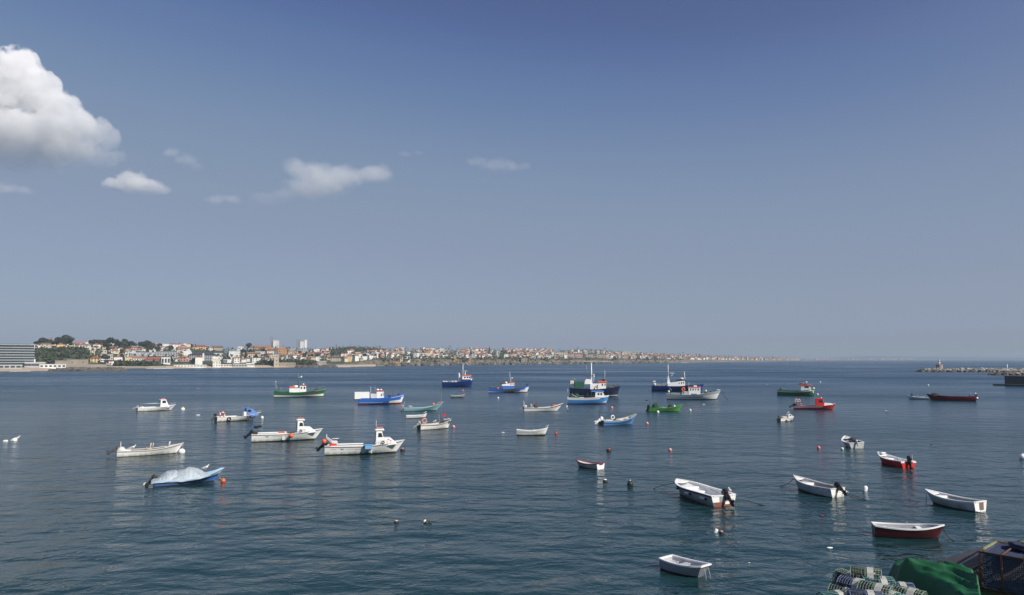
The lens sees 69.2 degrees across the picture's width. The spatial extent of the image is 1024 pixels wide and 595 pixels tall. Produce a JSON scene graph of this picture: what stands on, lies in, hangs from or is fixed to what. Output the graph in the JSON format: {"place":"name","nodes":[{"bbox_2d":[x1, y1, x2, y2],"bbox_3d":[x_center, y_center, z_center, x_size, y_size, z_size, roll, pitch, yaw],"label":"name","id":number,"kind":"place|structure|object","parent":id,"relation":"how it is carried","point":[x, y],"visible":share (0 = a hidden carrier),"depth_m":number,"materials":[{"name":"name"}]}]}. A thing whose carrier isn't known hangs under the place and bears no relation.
{"place":"outdoors","nodes":[
{"label":"outdoors","id":0,"kind":"place"},
{"bbox_2d":[0,367,53,370],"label":"beach","id":1,"kind":"structure","parent":0,"point":[29,369],"depth_m":647.85,"materials":[{"name":"sand"}]},
{"bbox_2d":[0,365,20,368],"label":"building","id":2,"kind":"structure","parent":1,"relation":"on","point":[10,366],"depth_m":642.22,"materials":[{"name":"paint"}]},
{"bbox_2d":[146,364,375,368],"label":"beach","id":3,"kind":"structure","parent":0,"point":[262,366],"depth_m":891.74,"materials":[{"name":"sand"}]},
{"bbox_2d":[174,365,205,367],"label":"building","id":4,"kind":"structure","parent":3,"relation":"on","point":[198,366],"depth_m":830.60,"materials":[{"name":"paint"}]},
{"bbox_2d":[212,357,220,367],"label":"building","id":5,"kind":"structure","parent":3,"relation":"on","point":[216,361],"depth_m":850.44,"materials":[{"name":"paint"}]},
{"bbox_2d":[21,343,837,368],"bbox_3d":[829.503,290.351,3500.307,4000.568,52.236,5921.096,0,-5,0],"label":"hillside","id":6,"kind":"structure","parent":0,"point":[378,362],"depth_m":1224.78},
{"bbox_2d":[0,344,34,365],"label":"hotel","id":7,"kind":"structure","parent":6,"relation":"on","point":[15,354],"depth_m":668.66,"materials":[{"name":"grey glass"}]},
{"bbox_2d":[24,362,45,367],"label":"building","id":8,"kind":"structure","parent":6,"relation":"on","point":[32,364],"depth_m":670.21,"materials":[{"name":"paint"}]},
{"bbox_2d":[40,343,51,347],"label":"house","id":9,"kind":"structure","parent":6,"relation":"on","point":[48,345],"depth_m":912.44,"materials":[{"name":"paint"}]},
{"bbox_2d":[39,364,65,368],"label":"building","id":10,"kind":"structure","parent":6,"relation":"on","point":[54,366],"depth_m":677.07,"materials":[{"name":"paint"}]},
{"bbox_2d":[55,360,69,363],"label":"stone fort","id":11,"kind":"structure","parent":6,"relation":"on","point":[61,361],"depth_m":706.65,"materials":[{"name":"stone"}]},
{"bbox_2d":[67,359,88,363],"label":"stone fort","id":12,"kind":"structure","parent":6,"relation":"on","point":[78,361],"depth_m":729.88,"materials":[{"name":"stone"}]},
{"bbox_2d":[66,364,106,366],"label":"sea wall","id":13,"kind":"structure","parent":6,"relation":"on","point":[85,365],"depth_m":731.18,"materials":[{"name":"grey stone"}]},
{"bbox_2d":[90,356,99,362],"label":"house","id":14,"kind":"structure","parent":6,"relation":"on","point":[96,359],"depth_m":781.51,"materials":[{"name":"paint"}]},
{"bbox_2d":[104,359,113,364],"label":"house","id":15,"kind":"structure","parent":6,"relation":"on","point":[107,361],"depth_m":784.75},
{"bbox_2d":[105,366,165,367],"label":"sea wall","id":16,"kind":"structure","parent":6,"relation":"on","point":[139,366],"depth_m":781.62,"materials":[{"name":"grey stone"}]},
{"bbox_2d":[129,356,146,360],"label":"house","id":17,"kind":"structure","parent":6,"relation":"on","point":[134,358],"depth_m":854.82,"materials":[{"name":"concrete"}]},
{"bbox_2d":[130,353,153,355],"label":"building","id":18,"kind":"structure","parent":6,"relation":"on","point":[146,354],"depth_m":963.52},
{"bbox_2d":[146,357,160,360],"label":"building","id":19,"kind":"structure","parent":6,"relation":"on","point":[154,358],"depth_m":833.38,"materials":[{"name":"paint"}]},
{"bbox_2d":[154,352,177,357],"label":"building","id":20,"kind":"structure","parent":6,"relation":"on","point":[161,354],"depth_m":956.81,"materials":[{"name":"paint"}]},
{"bbox_2d":[161,357,170,364],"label":"building","id":21,"kind":"structure","parent":6,"relation":"on","point":[165,360],"depth_m":831.41,"materials":[{"name":"paint"}]},
{"bbox_2d":[169,343,179,350],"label":"house","id":22,"kind":"structure","parent":6,"relation":"on","point":[175,345],"depth_m":1182.69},
{"bbox_2d":[180,355,188,361],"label":"house","id":23,"kind":"structure","parent":6,"relation":"on","point":[184,358],"depth_m":887.92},
{"bbox_2d":[194,355,202,364],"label":"house","id":24,"kind":"structure","parent":6,"relation":"on","point":[198,359],"depth_m":861.35,"materials":[{"name":"paint"}]},
{"bbox_2d":[193,345,207,349],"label":"house","id":25,"kind":"structure","parent":6,"relation":"on","point":[200,346],"depth_m":1283.93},
{"bbox_2d":[189,352,216,360],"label":"hotel","id":26,"kind":"structure","parent":6,"relation":"on","point":[207,356],"depth_m":920.60,"materials":[{"name":"paint"}]},
{"bbox_2d":[211,346,221,350],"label":"building","id":27,"kind":"structure","parent":6,"relation":"on","point":[218,348],"depth_m":1317.02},
{"bbox_2d":[228,351,239,358],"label":"building","id":28,"kind":"structure","parent":6,"relation":"on","point":[235,353],"depth_m":1010.68,"materials":[{"name":"paint"}]},
{"bbox_2d":[232,356,239,362],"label":"house","id":29,"kind":"structure","parent":6,"relation":"on","point":[235,359],"depth_m":917.85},
{"bbox_2d":[233,364,246,366],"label":"building","id":30,"kind":"structure","parent":6,"relation":"on","point":[240,365],"depth_m":872.62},
{"bbox_2d":[247,352,260,357],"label":"building","id":31,"kind":"structure","parent":6,"relation":"on","point":[251,354],"depth_m":1041.62,"materials":[{"name":"concrete"}]},
{"bbox_2d":[253,345,270,349],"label":"building","id":32,"kind":"structure","parent":6,"relation":"on","point":[260,346],"depth_m":1416.95,"materials":[{"name":"concrete"}]},
{"bbox_2d":[269,336,278,346],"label":"tower block","id":33,"kind":"structure","parent":6,"relation":"on","point":[273,343],"depth_m":1515.22,"materials":[{"name":"concrete"}]},
{"bbox_2d":[266,347,285,350],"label":"building","id":34,"kind":"structure","parent":6,"relation":"on","point":[271,348],"depth_m":1314.38,"materials":[{"name":"paint"}]},
{"bbox_2d":[274,354,278,366],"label":"building","id":35,"kind":"structure","parent":6,"relation":"on","point":[276,360],"depth_m":908.11,"materials":[{"name":"paint"}]},
{"bbox_2d":[278,349,286,353],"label":"building","id":36,"kind":"structure","parent":6,"relation":"on","point":[283,351],"depth_m":1265.72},
{"bbox_2d":[279,362,295,366],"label":"castle wall","id":37,"kind":"structure","parent":6,"relation":"on","point":[287,364],"depth_m":920.32,"materials":[{"name":"stone"}]},
{"bbox_2d":[290,348,307,352],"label":"building","id":38,"kind":"structure","parent":6,"relation":"on","point":[303,350],"depth_m":1484.51,"materials":[{"name":"paint"}]},
{"bbox_2d":[296,339,306,347],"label":"tower block","id":39,"kind":"structure","parent":6,"relation":"on","point":[299,344],"depth_m":1615.69,"materials":[{"name":"concrete"}]},
{"bbox_2d":[331,355,340,360],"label":"house","id":40,"kind":"structure","parent":6,"relation":"on","point":[335,357],"depth_m":1061.67,"materials":[{"name":"paint"}]},
{"bbox_2d":[352,355,358,360],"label":"house","id":41,"kind":"structure","parent":6,"relation":"on","point":[355,357],"depth_m":1061.47,"materials":[{"name":"paint"}]},
{"bbox_2d":[34,340,799,365],"bbox_3d":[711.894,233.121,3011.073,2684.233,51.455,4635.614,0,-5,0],"label":"woodland","id":42,"kind":"object","parent":6,"relation":"on","point":[51,357],"visible":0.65,"depth_m":1098.50,"materials":[{"name":"green plant"}]},
{"bbox_2d":[385,361,667,365],"bbox_3d":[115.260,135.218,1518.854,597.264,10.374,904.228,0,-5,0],"label":"shore rocks","id":43,"kind":"object","parent":6,"relation":"on","point":[474,363],"visible":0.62,"depth_m":1374.36,"materials":[{"name":"stone"}]},
{"bbox_2d":[554,352,567,356],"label":"building","id":44,"kind":"structure","parent":6,"relation":"on","point":[561,353],"depth_m":1858.45,"materials":[{"name":"concrete"}]},
{"bbox_2d":[568,353,582,357],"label":"building","id":45,"kind":"structure","parent":6,"relation":"on","point":[578,355],"depth_m":1817.96,"materials":[{"name":"concrete"}]},
{"bbox_2d":[378,346,798,359],"bbox_3d":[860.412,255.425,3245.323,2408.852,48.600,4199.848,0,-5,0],"label":"distant houses","id":46,"kind":"structure","parent":6,"relation":"on","point":[432,352],"depth_m":1989.78,"materials":[{"name":"stone"}]},
{"bbox_2d":[584,354,604,357],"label":"building","id":47,"kind":"structure","parent":6,"relation":"on","point":[599,355],"depth_m":1886.14,"materials":[{"name":"concrete"}]},
{"bbox_2d":[0,360,1023,594],"bbox_3d":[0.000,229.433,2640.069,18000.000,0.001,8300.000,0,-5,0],"label":"water","id":48,"kind":"structure","parent":0,"point":[509,511],"depth_m":61.92,"materials":[{"name":"liquid"}]},
{"bbox_2d":[48,367,127,370],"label":"rock jetty","id":49,"kind":"object","parent":48,"relation":"in","point":[93,369],"visible":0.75,"depth_m":635.56,"materials":[{"name":"stone"}]},
{"bbox_2d":[105,441,183,456],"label":"open fishing boat","id":50,"kind":"object","parent":48,"relation":"on","point":[147,451],"visible":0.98,"depth_m":77.34,"materials":[{"name":"white paint"}]},
{"bbox_2d":[133,397,175,411],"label":"fishing boat","id":51,"kind":"object","parent":48,"relation":"on","point":[163,404],"visible":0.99,"depth_m":144.48,"materials":[{"name":"white paint"}]},
{"bbox_2d":[143,467,223,486],"bbox_3d":[-26.505,14.549,60.082,6.004,1.655,2.058,3,-5,-29],"label":"open motorboat","id":52,"kind":"object","parent":48,"relation":"on","point":[190,475],"visible":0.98,"depth_m":59.44,"materials":[{"name":"fabric"}]},
{"bbox_2d":[211,407,260,421],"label":"fishing boat","id":53,"kind":"object","parent":48,"relation":"on","point":[245,414],"visible":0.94,"depth_m":121.22,"materials":[{"name":"white paint"}]},
{"bbox_2d":[243,418,322,441],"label":"fishing boat","id":54,"kind":"object","parent":48,"relation":"on","point":[308,433],"visible":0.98,"depth_m":91.30,"materials":[{"name":"white paint"}]},
{"bbox_2d":[274,371,326,396],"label":"fishing trawler","id":55,"kind":"object","parent":48,"relation":"on","point":[296,391],"visible":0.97,"depth_m":196.44,"materials":[{"name":"green paint"}]},
{"bbox_2d":[295,364,337,366],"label":"shore rocks","id":56,"kind":"object","parent":48,"relation":"in","point":[325,365],"visible":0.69,"depth_m":924.78,"materials":[{"name":"stone"}]},
{"bbox_2d":[315,427,404,454],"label":"fishing boat","id":57,"kind":"object","parent":48,"relation":"on","point":[333,447],"visible":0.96,"depth_m":78.52,"materials":[{"name":"white paint"}]},
{"bbox_2d":[354,389,404,404],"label":"fishing trawler","id":58,"kind":"object","parent":48,"relation":"on","point":[364,398],"visible":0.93,"depth_m":164.83,"materials":[{"name":"blue paint"}]},
{"bbox_2d":[406,413,426,417],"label":"rowing boat","id":59,"kind":"object","parent":48,"relation":"on","point":[417,416],"visible":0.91,"depth_m":126.07,"materials":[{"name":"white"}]},
{"bbox_2d":[400,401,442,410],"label":"open fishing boat","id":60,"kind":"object","parent":48,"relation":"on","point":[435,407],"visible":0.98,"depth_m":143.86,"materials":[{"name":"teal paint"}]},
{"bbox_2d":[412,399,450,429],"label":"open fishing boat","id":61,"kind":"object","parent":48,"relation":"on","point":[444,424],"visible":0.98,"depth_m":106.25,"materials":[{"name":"white paint"}]},
{"bbox_2d":[442,371,472,386],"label":"fishing trawler","id":62,"kind":"object","parent":48,"relation":"on","point":[466,381],"visible":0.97,"depth_m":267.97,"materials":[{"name":"blue paint"}]},
{"bbox_2d":[451,394,464,397],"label":"rowing boat","id":63,"kind":"object","parent":48,"relation":"on","point":[457,396],"visible":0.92,"depth_m":192.86,"materials":[{"name":"grey paint"}]},
{"bbox_2d":[488,378,528,392],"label":"fishing trawler","id":64,"kind":"object","parent":48,"relation":"on","point":[509,387],"visible":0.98,"depth_m":222.93,"materials":[{"name":"blue paint"}]},
{"bbox_2d":[516,427,547,435],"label":"rowing boat","id":65,"kind":"object","parent":48,"relation":"on","point":[542,431],"visible":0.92,"depth_m":97.59,"materials":[{"name":"white paint"}]},
{"bbox_2d":[519,403,562,411],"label":"open fishing boat","id":66,"kind":"object","parent":48,"relation":"on","point":[530,408],"visible":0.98,"depth_m":142.71,"materials":[{"name":"white paint"}]},
{"bbox_2d":[567,391,608,403],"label":"fishing trawler","id":67,"kind":"object","parent":48,"relation":"on","point":[600,397],"visible":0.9,"depth_m":164.89,"materials":[{"name":"blue paint"}]},
{"bbox_2d":[576,459,604,469],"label":"rowing boat","id":68,"kind":"object","parent":48,"relation":"on","point":[589,465],"visible":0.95,"depth_m":68.08,"materials":[{"name":"grey paint"}]},
{"bbox_2d":[569,363,619,396],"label":"fishing trawler","id":69,"kind":"object","parent":48,"relation":"on","point":[610,391],"visible":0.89,"depth_m":198.99,"materials":[{"name":"blue paint"}]},
{"bbox_2d":[594,408,635,425],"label":"open fishing boat","id":70,"kind":"object","parent":48,"relation":"on","point":[627,420],"visible":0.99,"depth_m":112.83,"materials":[{"name":"blue paint"}]},
{"bbox_2d":[645,400,682,410],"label":"open fishing boat","id":71,"kind":"object","parent":48,"relation":"on","point":[675,408],"visible":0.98,"depth_m":142.53,"materials":[{"name":"green paint"}]},
{"bbox_2d":[651,372,703,391],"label":"fishing trawler","id":72,"kind":"object","parent":48,"relation":"on","point":[678,385],"visible":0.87,"depth_m":230.29,"materials":[{"name":"blue paint"}]},
{"bbox_2d":[658,554,711,577],"bbox_3d":[8.146,12.800,34.877,1.217,0.965,2.404,4,-6,-39],"label":"pram dinghy","id":73,"kind":"object","parent":48,"relation":"on","point":[675,564],"visible":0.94,"depth_m":34.79,"materials":[{"name":"grey paint"}]},
{"bbox_2d":[667,384,720,399],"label":"fishing trawler","id":74,"kind":"object","parent":48,"relation":"on","point":[692,393],"visible":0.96,"depth_m":183.72,"materials":[{"name":"white paint"}]},
{"bbox_2d":[675,478,736,506],"bbox_3d":[13.627,14.005,52.783,2.281,1.530,6.568,2,-5,-22],"label":"open motorboat","id":75,"kind":"object","parent":48,"relation":"on","point":[715,497],"visible":0.96,"depth_m":52.05,"materials":[{"name":"white paint"}]},
{"bbox_2d":[776,413,793,421],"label":"motorboat","id":76,"kind":"object","parent":48,"relation":"on","point":[787,417],"visible":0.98,"depth_m":119.41,"materials":[{"name":"white paint"}]},
{"bbox_2d":[777,381,814,395],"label":"fishing trawler","id":77,"kind":"object","parent":48,"relation":"on","point":[806,390],"visible":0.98,"depth_m":203.72,"materials":[{"name":"green paint"}]},
{"bbox_2d":[789,397,834,409],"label":"fishing boat","id":78,"kind":"object","parent":48,"relation":"on","point":[820,403],"visible":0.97,"depth_m":148.14,"materials":[{"name":"red paint"}]},
{"bbox_2d":[793,475,848,497],"bbox_3d":[22.997,14.262,55.462,1.712,1.460,5.064,2,-5,-25],"label":"open motorboat","id":79,"kind":"object","parent":48,"relation":"on","point":[817,487],"visible":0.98,"depth_m":55.06,"materials":[{"name":"white paint"}]},
{"bbox_2d":[841,435,864,447],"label":"motorboat","id":80,"kind":"object","parent":48,"relation":"on","point":[850,442],"visible":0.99,"depth_m":84.31,"materials":[{"name":"grey paint"}]},
{"bbox_2d":[806,358,914,359],"bbox_3d":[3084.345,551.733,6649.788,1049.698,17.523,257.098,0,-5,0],"label":"distant town","id":81,"kind":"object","parent":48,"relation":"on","point":[865,359],"visible":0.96,"depth_m":6626.20},
{"bbox_2d":[877,452,915,468],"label":"motorboat","id":82,"kind":"object","parent":48,"relation":"on","point":[891,460],"visible":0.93,"depth_m":69.49,"materials":[{"name":"red paint"}]},
{"bbox_2d":[871,521,944,538],"bbox_3d":[22.363,13.282,41.880,3.678,1.165,1.495,-1,-5,16],"label":"rowing boat","id":83,"kind":"object","parent":48,"relation":"on","point":[906,530],"visible":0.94,"depth_m":41.53,"materials":[{"name":"red paint"}]},
{"bbox_2d":[907,395,930,399],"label":"rowing boat","id":84,"kind":"object","parent":48,"relation":"on","point":[914,397],"visible":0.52,"depth_m":185.60,"materials":[{"name":"white paint"}]},
{"bbox_2d":[927,394,978,400],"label":"open fishing boat","id":85,"kind":"object","parent":48,"relation":"on","point":[956,398],"visible":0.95,"depth_m":178.67,"materials":[{"name":"red paint"}]},
{"bbox_2d":[925,489,986,512],"bbox_3d":[29.999,13.958,50.499,1.585,1.245,3.978,2,-5,-26],"label":"rowing boat","id":86,"kind":"object","parent":48,"relation":"on","point":[957,502],"visible":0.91,"depth_m":49.92,"materials":[{"name":"white paint"}]},
{"bbox_2d":[914,368,1023,371],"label":"breakwater rocks","id":87,"kind":"object","parent":48,"relation":"in","point":[968,370],"visible":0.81,"depth_m":582.67,"materials":[{"name":"stone"}]},
{"bbox_2d":[936,359,942,368],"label":"harbour light","id":88,"kind":"object","parent":87,"relation":"on","point":[938,366],"visible":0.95,"depth_m":602.28,"materials":[{"name":"grey stone"}]},
{"bbox_2d":[988,370,1023,374],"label":"breakwater rocks","id":89,"kind":"object","parent":48,"relation":"in","point":[1021,372],"visible":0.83,"depth_m":464.53,"materials":[{"name":"stone"}]},
{"bbox_2d":[993,376,1023,385],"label":"quay pier","id":90,"kind":"structure","parent":48,"relation":"in","point":[1014,380],"depth_m":280.11,"materials":[{"name":"concrete"}]},
{"bbox_2d":[0,0,1023,358],"label":"sky","id":91,"kind":"structure","parent":0,"point":[801,179],"materials":[{"name":"blue"}]},
{"bbox_2d":[816,590,844,594],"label":"lobster pot","id":92,"kind":"object","parent":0,"point":[835,592],"visible":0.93,"depth_m":13.64,"materials":[{"name":"teal plastic"}]},
{"bbox_2d":[827,583,850,594],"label":"lobster pot","id":93,"kind":"object","parent":92,"relation":"on","point":[831,587],"visible":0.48,"depth_m":13.82,"materials":[{"name":"green plastic"}]},
{"bbox_2d":[836,575,872,591],"bbox_3d":[6.350,5.381,13.765,0.426,0.336,0.552,-14,5,-38],"label":"lobster pot","id":94,"kind":"object","parent":93,"relation":"on","point":[844,581],"visible":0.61,"depth_m":13.78,"materials":[{"name":"plastic"}]},
{"bbox_2d":[800,356,1023,359],"bbox_3d":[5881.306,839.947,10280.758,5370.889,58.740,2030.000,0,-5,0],"label":"hills","id":95,"kind":"structure","parent":0,"point":[940,358],"depth_m":9662.15,"materials":[{"name":"grey"}]},
{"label":"quay","id":96,"kind":"structure","parent":0,"visible":0},
{"bbox_2d":[847,589,882,594],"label":"lobster pot","id":97,"kind":"object","parent":96,"relation":"on","point":[861,592],"visible":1,"depth_m":13.15,"materials":[{"name":"blue plastic"}]},
{"bbox_2d":[884,590,904,594],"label":"lobster pot","id":98,"kind":"object","parent":96,"relation":"on","point":[891,592],"visible":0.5,"depth_m":13.09,"materials":[{"name":"green plastic"}]},
{"bbox_2d":[856,580,894,594],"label":"lobster pot","id":99,"kind":"object","parent":98,"relation":"on","point":[863,585],"visible":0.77,"depth_m":13.33,"materials":[{"name":"green plastic"}]},
{"bbox_2d":[888,557,980,594],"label":"green tarpaulin","id":100,"kind":"object","parent":96,"relation":"on","point":[942,578],"visible":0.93,"depth_m":13.98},
{"bbox_2d":[886,581,915,588],"bbox_3d":[7.190,5.488,13.820,0.552,0.335,0.426,-1,15,12],"label":"lobster pot","id":101,"kind":"object","parent":100,"relation":"on","point":[909,584],"visible":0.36,"depth_m":13.80,"materials":[{"name":"blue plastic"}]},
{"bbox_2d":[862,576,895,584],"bbox_3d":[6.899,5.438,13.984,0.552,0.336,0.426,-1,11,8],"label":"lobster pot","id":102,"kind":"object","parent":101,"relation":"on","point":[885,580],"visible":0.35,"depth_m":13.93,"materials":[{"name":"plastic"}]},
{"bbox_2d":[850,566,881,580],"bbox_3d":[6.757,5.335,14.177,0.552,0.335,0.426,-2,-1,24],"label":"lobster pot","id":103,"kind":"object","parent":102,"relation":"on","point":[867,572],"visible":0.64,"depth_m":14.11,"materials":[{"name":"plastic"}]},
{"bbox_2d":[891,584,927,594],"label":"lobster pot","id":104,"kind":"object","parent":100,"relation":"on","point":[909,591],"visible":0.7,"depth_m":13.40,"materials":[{"name":"green plastic"}]},
{"bbox_2d":[937,547,1023,594],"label":"grey tarpaulin","id":105,"kind":"object","parent":96,"relation":"on","point":[969,559],"visible":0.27,"depth_m":14.94,"materials":[{"name":"fabric"}]},
{"bbox_2d":[979,585,1022,594],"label":"fish cage","id":106,"kind":"object","parent":96,"relation":"on","point":[988,592],"visible":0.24,"depth_m":14.28,"materials":[{"name":"metal"}]},
{"bbox_2d":[978,540,1023,594],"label":"fish cage","id":107,"kind":"object","parent":106,"relation":"on","point":[1002,550],"visible":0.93,"depth_m":14.29,"materials":[{"name":"metal"}]},
{"bbox_2d":[982,541,996,549],"bbox_3d":[9.521,4.939,14.801,0.814,0.063,0.068,4,-6,-42],"label":"coiled rope","id":108,"kind":"object","parent":107,"relation":"on","point":[985,547],"visible":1,"depth_m":14.76,"materials":[{"name":"fabric"}]},
{"bbox_2d":[1008,540,1023,549],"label":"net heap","id":109,"kind":"object","parent":107,"relation":"on","point":[1017,544],"visible":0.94,"depth_m":14.66,"materials":[{"name":"fabric"}]},
{"bbox_3d":[6.894,5.667,14.459,0.552,0.335,0.426,1,-5,-10],"label":"lobster pot","id":110,"kind":"object","parent":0,"visible":0},
{"bbox_2d":[832,568,851,583],"bbox_3d":[6.614,5.530,14.540,0.426,0.335,0.552,8,-7,-19],"label":"lobster pot","id":111,"kind":"object","parent":110,"relation":"on","point":[839,572],"visible":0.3,"depth_m":14.66,"materials":[{"name":"green plastic"}]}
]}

